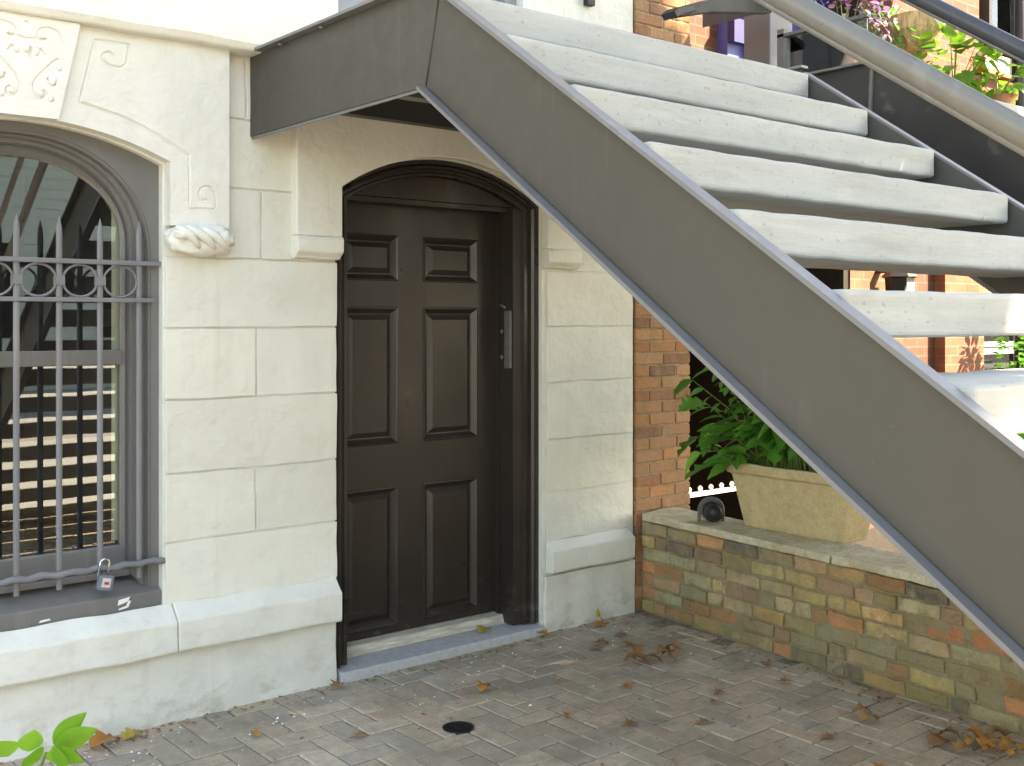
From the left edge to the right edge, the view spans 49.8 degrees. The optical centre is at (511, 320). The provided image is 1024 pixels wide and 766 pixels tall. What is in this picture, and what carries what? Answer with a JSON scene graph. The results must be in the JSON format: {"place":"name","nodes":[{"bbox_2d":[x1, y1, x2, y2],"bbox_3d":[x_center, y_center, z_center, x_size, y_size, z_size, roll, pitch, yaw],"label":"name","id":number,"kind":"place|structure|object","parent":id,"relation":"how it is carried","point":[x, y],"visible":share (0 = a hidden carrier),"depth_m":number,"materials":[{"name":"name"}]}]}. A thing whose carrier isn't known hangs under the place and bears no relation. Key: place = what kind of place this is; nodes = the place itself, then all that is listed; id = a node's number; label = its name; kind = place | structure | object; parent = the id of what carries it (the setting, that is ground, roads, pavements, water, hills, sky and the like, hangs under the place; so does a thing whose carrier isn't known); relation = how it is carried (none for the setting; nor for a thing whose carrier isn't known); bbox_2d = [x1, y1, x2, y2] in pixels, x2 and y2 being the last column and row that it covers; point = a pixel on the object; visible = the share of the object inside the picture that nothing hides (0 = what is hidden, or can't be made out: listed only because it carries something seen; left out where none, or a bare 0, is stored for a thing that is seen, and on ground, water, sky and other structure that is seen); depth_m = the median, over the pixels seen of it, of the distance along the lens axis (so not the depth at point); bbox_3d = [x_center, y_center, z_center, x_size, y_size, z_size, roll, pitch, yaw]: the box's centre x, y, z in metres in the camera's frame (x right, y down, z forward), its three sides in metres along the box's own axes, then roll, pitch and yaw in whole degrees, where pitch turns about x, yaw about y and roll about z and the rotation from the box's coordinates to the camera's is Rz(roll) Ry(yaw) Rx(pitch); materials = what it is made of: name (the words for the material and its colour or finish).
{"place":"outdoors","nodes":[
{"label":"outdoors","id":0,"kind":"place"},
{"bbox_2d":[0,610,1023,765],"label":"courtyard paving","id":1,"kind":"structure","parent":0,"point":[608,670],"depth_m":4.36,"materials":[{"name":"brick"}]},
{"bbox_2d":[0,712,97,765],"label":"young shrub","id":2,"kind":"object","parent":1,"relation":"on","point":[71,735],"visible":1,"depth_m":2.59,"materials":[{"name":"green plant"}]},
{"bbox_2d":[81,727,120,752],"bbox_3d":[-1.510,1.543,4.069,0.132,0.055,0.127,0,0,-12],"label":"fallen leaf","id":3,"kind":"object","parent":1,"relation":"on","point":[99,738],"visible":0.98,"depth_m":4.06,"materials":[{"name":"orange plant"}]},
{"bbox_2d":[118,727,143,742],"bbox_3d":[-1.428,1.554,4.144,0.084,0.035,0.100,0,0,-10],"label":"fallen leaf","id":4,"kind":"object","parent":1,"relation":"on","point":[128,733],"visible":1,"depth_m":4.14,"materials":[{"name":"yellow plant"}]},
{"bbox_2d":[249,729,261,736],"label":"fallen leaf","id":5,"kind":"object","parent":1,"relation":"on","point":[257,733],"visible":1,"depth_m":4.18,"materials":[{"name":"orange plant"}]},
{"bbox_2d":[329,679,344,690],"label":"fallen leaf","id":6,"kind":"object","parent":1,"relation":"on","point":[334,684],"visible":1,"depth_m":4.71,"materials":[{"name":"brown plant"}]},
{"bbox_2d":[349,730,367,737],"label":"fallen leaf","id":7,"kind":"object","parent":1,"relation":"on","point":[358,733],"visible":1,"depth_m":4.17,"materials":[{"name":"brown plant"}]},
{"bbox_2d":[84,626,691,765],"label":"paint flakes","id":8,"kind":"object","parent":1,"relation":"on","point":[331,700],"visible":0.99,"depth_m":4.38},
{"bbox_2d":[442,721,473,734],"bbox_3d":[-0.207,1.575,4.267,0.124,0.012,0.124,0,0,-39],"label":"drain cover","id":9,"kind":"object","parent":1,"relation":"on","point":[459,727],"visible":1,"depth_m":4.25,"materials":[{"name":"black metal"}]},
{"bbox_2d":[477,680,490,694],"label":"fallen leaf","id":10,"kind":"object","parent":1,"relation":"on","point":[481,686],"visible":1,"depth_m":4.67,"materials":[{"name":"brown plant"}]},
{"bbox_2d":[0,616,1005,765],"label":"leaf litter","id":11,"kind":"object","parent":1,"relation":"on","point":[441,661],"visible":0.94,"depth_m":4.70,"materials":[{"name":"brown plant"}]},
{"bbox_2d":[538,629,551,635],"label":"fallen leaf","id":12,"kind":"object","parent":1,"relation":"on","point":[544,632],"visible":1,"depth_m":5.50,"materials":[{"name":"brown plant"}]},
{"bbox_2d":[589,643,602,649],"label":"fallen leaf","id":13,"kind":"object","parent":1,"relation":"on","point":[594,646],"visible":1,"depth_m":5.27,"materials":[{"name":"brown plant"}]},
{"bbox_2d":[593,620,605,626],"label":"fallen leaf","id":14,"kind":"object","parent":1,"relation":"on","point":[597,623],"visible":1,"depth_m":5.67,"materials":[{"name":"brown plant"}]},
{"bbox_2d":[596,608,603,620],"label":"fallen leaf","id":15,"kind":"object","parent":1,"relation":"on","point":[597,613],"visible":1,"depth_m":5.75,"materials":[{"name":"yellow plant"}]},
{"bbox_2d":[591,638,608,643],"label":"fallen leaf","id":16,"kind":"object","parent":1,"relation":"on","point":[603,639],"visible":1,"depth_m":5.37,"materials":[{"name":"brown plant"}]},
{"bbox_2d":[615,630,628,636],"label":"fallen leaf","id":17,"kind":"object","parent":1,"relation":"on","point":[622,633],"visible":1,"depth_m":5.50,"materials":[{"name":"brown plant"}]},
{"bbox_2d":[623,681,632,688],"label":"fallen leaf","id":18,"kind":"object","parent":1,"relation":"on","point":[627,685],"visible":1,"depth_m":4.72,"materials":[{"name":"brown plant"}]},
{"bbox_2d":[623,718,635,725],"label":"fallen leaf","id":19,"kind":"object","parent":1,"relation":"on","point":[627,722],"visible":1,"depth_m":4.28,"materials":[{"name":"brown plant"}]},
{"bbox_2d":[623,651,639,662],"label":"fallen leaf","id":20,"kind":"object","parent":1,"relation":"on","point":[628,655],"visible":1,"depth_m":5.00,"materials":[{"name":"brown plant"}]},
{"bbox_2d":[622,647,646,661],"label":"fallen leaf","id":21,"kind":"object","parent":1,"relation":"on","point":[637,653],"visible":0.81,"depth_m":5.05,"materials":[{"name":"brown plant"}]},
{"bbox_2d":[626,641,647,651],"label":"fallen leaf","id":22,"kind":"object","parent":1,"relation":"on","point":[633,646],"visible":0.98,"depth_m":5.11,"materials":[{"name":"brown plant"}]},
{"bbox_2d":[645,653,661,662],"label":"fallen leaf","id":23,"kind":"object","parent":1,"relation":"on","point":[656,656],"visible":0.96,"depth_m":5.07,"materials":[{"name":"brown plant"}]},
{"bbox_2d":[654,644,670,653],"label":"fallen leaf","id":24,"kind":"object","parent":1,"relation":"on","point":[658,648],"visible":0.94,"depth_m":5.13,"materials":[{"name":"brown plant"}]},
{"bbox_2d":[661,648,677,662],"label":"fallen leaf","id":25,"kind":"object","parent":1,"relation":"on","point":[672,654],"visible":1,"depth_m":5.08,"materials":[{"name":"brown plant"}]},
{"bbox_2d":[666,639,685,651],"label":"fallen leaf","id":26,"kind":"object","parent":1,"relation":"on","point":[676,644],"visible":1,"depth_m":5.12,"materials":[{"name":"brown plant"}]},
{"bbox_2d":[695,716,713,723],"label":"fallen leaf","id":27,"kind":"object","parent":1,"relation":"on","point":[701,720],"visible":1,"depth_m":4.30,"materials":[{"name":"brown plant"}]},
{"bbox_2d":[713,686,725,693],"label":"fallen leaf","id":28,"kind":"object","parent":1,"relation":"on","point":[716,690],"visible":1,"depth_m":4.65,"materials":[{"name":"brown plant"}]},
{"bbox_2d":[761,662,771,667],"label":"fallen leaf","id":29,"kind":"object","parent":1,"relation":"on","point":[767,664],"visible":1,"depth_m":5.01,"materials":[{"name":"brown plant"}]},
{"bbox_2d":[776,676,790,682],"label":"fallen leaf","id":30,"kind":"object","parent":1,"relation":"on","point":[785,679],"visible":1,"depth_m":4.79,"materials":[{"name":"brown plant"}]},
{"bbox_2d":[821,732,835,738],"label":"fallen leaf","id":31,"kind":"object","parent":1,"relation":"on","point":[826,735],"visible":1,"depth_m":4.15,"materials":[{"name":"brown plant"}]},
{"bbox_2d":[849,701,873,716],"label":"fallen leaf","id":32,"kind":"object","parent":1,"relation":"on","point":[857,707],"visible":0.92,"depth_m":4.38,"materials":[{"name":"brown plant"}]},
{"bbox_2d":[856,706,878,724],"bbox_3d":[1.381,1.542,4.294,0.093,0.058,0.089,0,0,20],"label":"fallen leaf","id":33,"kind":"object","parent":1,"relation":"on","point":[864,715],"visible":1,"depth_m":4.30,"materials":[{"name":"brown plant"}]},
{"bbox_2d":[870,761,884,765],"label":"fallen leaf","id":34,"kind":"object","parent":1,"relation":"on","point":[877,764],"visible":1,"depth_m":3.88,"materials":[{"name":"brown plant"}]},
{"bbox_2d":[925,729,943,744],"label":"fallen leaf","id":35,"kind":"object","parent":1,"relation":"on","point":[929,735],"visible":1,"depth_m":4.12,"materials":[{"name":"brown plant"}]},
{"bbox_2d":[929,734,949,747],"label":"fallen leaf","id":36,"kind":"object","parent":1,"relation":"on","point":[937,740],"visible":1,"depth_m":4.06,"materials":[{"name":"brown plant"}]},
{"bbox_2d":[939,726,964,740],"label":"fallen leaf","id":37,"kind":"object","parent":1,"relation":"on","point":[950,729],"visible":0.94,"depth_m":4.13,"materials":[{"name":"brown plant"}]},
{"bbox_2d":[947,739,970,752],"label":"fallen leaf","id":38,"kind":"object","parent":1,"relation":"on","point":[958,745],"visible":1,"depth_m":4.00,"materials":[{"name":"brown plant"}]},
{"bbox_2d":[964,734,975,744],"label":"fallen leaf","id":39,"kind":"object","parent":1,"relation":"on","point":[968,740],"visible":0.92,"depth_m":4.07,"materials":[{"name":"brown plant"}]},
{"bbox_2d":[964,727,983,738],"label":"fallen leaf","id":40,"kind":"object","parent":1,"relation":"on","point":[974,731],"visible":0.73,"depth_m":4.12,"materials":[{"name":"brown plant"}]},
{"bbox_2d":[974,743,1001,758],"bbox_3d":[1.730,1.554,3.992,0.114,0.041,0.075,11,-9,28],"label":"fallen leaf","id":41,"kind":"object","parent":1,"relation":"on","point":[987,745],"visible":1,"depth_m":4.00,"materials":[{"name":"brown plant"}]},
{"bbox_2d":[975,730,1001,752],"bbox_3d":[1.743,1.547,4.053,0.085,0.068,0.084,0,0,0],"label":"fallen leaf","id":42,"kind":"object","parent":1,"relation":"on","point":[984,738],"visible":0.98,"depth_m":4.05,"materials":[{"name":"brown plant"}]},
{"bbox_2d":[986,724,1012,737],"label":"fallen leaf","id":43,"kind":"object","parent":1,"relation":"on","point":[990,730],"visible":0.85,"depth_m":4.13,"materials":[{"name":"brown plant"}]},
{"bbox_2d":[999,734,1018,750],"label":"fallen leaf","id":44,"kind":"object","parent":1,"relation":"on","point":[1005,742],"visible":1,"depth_m":4.05,"materials":[{"name":"brown plant"}]},
{"bbox_2d":[1003,747,1018,758],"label":"fallen leaf","id":45,"kind":"object","parent":1,"relation":"on","point":[1009,751],"visible":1,"depth_m":3.97,"materials":[{"name":"brown plant"}]},
{"bbox_2d":[1015,741,1023,752],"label":"fallen leaf","id":46,"kind":"object","parent":1,"relation":"on","point":[1020,747],"visible":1,"depth_m":3.99,"materials":[{"name":"brown plant"}]},
{"bbox_2d":[250,0,1023,669],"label":"staircase","id":47,"kind":"structure","parent":0,"point":[706,208],"depth_m":2.93,"materials":[{"name":"grey paint"}]},
{"bbox_2d":[852,527,900,552],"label":"paved yard","id":48,"kind":"structure","parent":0,"point":[876,538],"depth_m":6.93,"materials":[{"name":"stone"}]},
{"bbox_2d":[777,13,1023,204],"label":"dark stoop","id":49,"kind":"object","parent":48,"relation":"on","point":[991,161],"visible":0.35,"depth_m":5.08,"materials":[{"name":"metal"}]},
{"bbox_2d":[815,0,897,63],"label":"flowering plant","id":50,"kind":"object","parent":49,"relation":"on","point":[876,21],"visible":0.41,"depth_m":6.03,"materials":[{"name":"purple plant"}]},
{"bbox_2d":[862,5,914,50],"bbox_3d":[2.121,-1.486,6.171,0.308,0.578,0.306,0,0,36],"label":"leafy plant","id":51,"kind":"object","parent":49,"relation":"on","point":[898,42],"visible":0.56,"depth_m":6.13,"materials":[{"name":"green plant"}]},
{"bbox_2d":[909,22,1009,92],"bbox_3d":[2.444,-1.419,6.125,0.531,0.503,0.646,0,0,4],"label":"leafy plant","id":52,"kind":"object","parent":49,"relation":"on","point":[965,76],"visible":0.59,"depth_m":6.01,"materials":[{"name":"green plant"}]},
{"bbox_2d":[971,49,1023,104],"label":"leafy plant","id":53,"kind":"object","parent":49,"relation":"on","point":[1008,94],"visible":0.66,"depth_m":6.18,"materials":[{"name":"green plant"}]},
{"bbox_2d":[991,336,1023,439],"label":"slim evergreen","id":54,"kind":"object","parent":48,"relation":"on","point":[1014,363],"visible":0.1,"depth_m":8.14,"materials":[{"name":"green plant"}]},
{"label":"ground","id":55,"kind":"structure","parent":0,"visible":0},
{"bbox_2d":[0,0,634,761],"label":"townhouse","id":56,"kind":"structure","parent":55,"relation":"on","point":[320,404],"depth_m":4.72,"materials":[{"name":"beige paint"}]},
{"bbox_2d":[0,120,160,631],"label":"window","id":57,"kind":"structure","parent":56,"relation":"in","point":[128,182],"depth_m":4.32,"materials":[{"name":"grey paint"}]},
{"bbox_2d":[96,558,114,590],"bbox_3d":[-1.534,0.958,4.158,0.066,0.125,0.030,0,0,-39],"label":"padlock","id":58,"kind":"object","parent":56,"relation":"hanging from","point":[105,582],"visible":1,"depth_m":4.15,"materials":[{"name":"metal"}]},
{"bbox_2d":[347,202,493,641],"bbox_3d":[-0.499,0.459,5.307,1.051,2.037,0.051,0,0,-39],"label":"door","id":59,"kind":"structure","parent":56,"relation":"in","point":[420,281],"depth_m":5.32,"materials":[{"name":"brown paint"}]},
{"bbox_2d":[338,0,515,11],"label":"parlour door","id":60,"kind":"structure","parent":56,"relation":"in","point":[342,4],"depth_m":4.88,"materials":[{"name":"white paint"}]},
{"bbox_2d":[476,624,491,633],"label":"fallen leaf","id":61,"kind":"object","parent":56,"relation":"on","point":[479,628],"visible":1,"depth_m":5.42,"materials":[{"name":"yellow plant"}]},
{"bbox_2d":[633,0,1014,611],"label":"brick house","id":62,"kind":"structure","parent":55,"relation":"on","point":[665,361],"depth_m":6.60,"materials":[{"name":"brick"}]},
{"bbox_2d":[689,481,735,497],"bbox_3d":[1.374,1.220,6.965,1.440,0.410,0.025,0,0,-39],"label":"edging rail","id":63,"kind":"object","parent":62,"relation":"attached to","point":[711,490],"visible":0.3,"depth_m":6.85,"materials":[{"name":"white paint"}]},
{"bbox_2d":[661,0,771,27],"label":"awning","id":64,"kind":"object","parent":62,"relation":"attached to","point":[713,12],"visible":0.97,"depth_m":5.78,"materials":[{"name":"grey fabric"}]},
{"bbox_2d":[717,17,743,58],"bbox_3d":[1.674,-2.150,7.718,0.620,2.350,0.090,0,0,-39],"label":"blue door","id":65,"kind":"structure","parent":62,"relation":"in","point":[723,47],"depth_m":7.53,"materials":[{"name":"paint"}]},
{"bbox_2d":[876,271,917,290],"bbox_3d":[2.603,-0.250,7.457,0.272,0.330,0.208,0,0,21],"label":"wall lantern","id":66,"kind":"object","parent":62,"relation":"attached to","point":[896,281],"depth_m":7.38,"materials":[{"name":"black metal"}]},
{"bbox_2d":[888,0,945,55],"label":"hanging basket","id":67,"kind":"object","parent":62,"relation":"hanging from","point":[919,22],"visible":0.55,"depth_m":6.10,"materials":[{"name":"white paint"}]},
{"bbox_2d":[979,0,1013,62],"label":"window","id":68,"kind":"structure","parent":62,"relation":"in","point":[998,13],"depth_m":8.80,"materials":[{"name":"metal"}]},
{"bbox_2d":[984,288,1013,369],"bbox_3d":[3.962,0.075,9.124,1.100,1.200,0.080,0,0,-39],"label":"window","id":69,"kind":"structure","parent":62,"relation":"in","point":[990,359],"depth_m":9.22,"materials":[{"name":"white paint"}]},
{"bbox_2d":[1014,0,1023,436],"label":"downpipe","id":70,"kind":"object","parent":62,"relation":"attached to","point":[1019,19],"depth_m":8.60,"materials":[{"name":"metal"}]},
{"bbox_2d":[641,507,1023,736],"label":"garden wall","id":71,"kind":"structure","parent":55,"relation":"on","point":[900,624],"depth_m":4.95,"materials":[{"name":"multicoloured rubble stone"},{"name":"pale stone coping"},{"name":"mortar"}]},
{"bbox_2d":[697,496,724,521],"bbox_3d":[1.032,0.970,5.672,0.137,0.128,0.191,0,0,-16],"label":"spotlight","id":72,"kind":"object","parent":71,"relation":"on","point":[711,509],"visible":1,"depth_m":5.61,"materials":[{"name":"black plastic"}]},
{"bbox_2d":[726,458,870,543],"bbox_3d":[1.427,0.876,5.401,0.322,0.328,0.742,0,0,-39],"label":"planter","id":73,"kind":"object","parent":71,"relation":"on","point":[809,504],"visible":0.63,"depth_m":5.30,"materials":[{"name":"stone"}]},
{"bbox_2d":[674,367,815,479],"bbox_3d":[1.353,0.393,5.500,0.758,0.940,1.389,0,0,-39],"label":"foliage plant","id":74,"kind":"object","parent":73,"relation":"in","point":[774,448],"visible":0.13,"depth_m":5.57,"materials":[{"name":"green plant"}]}
]}

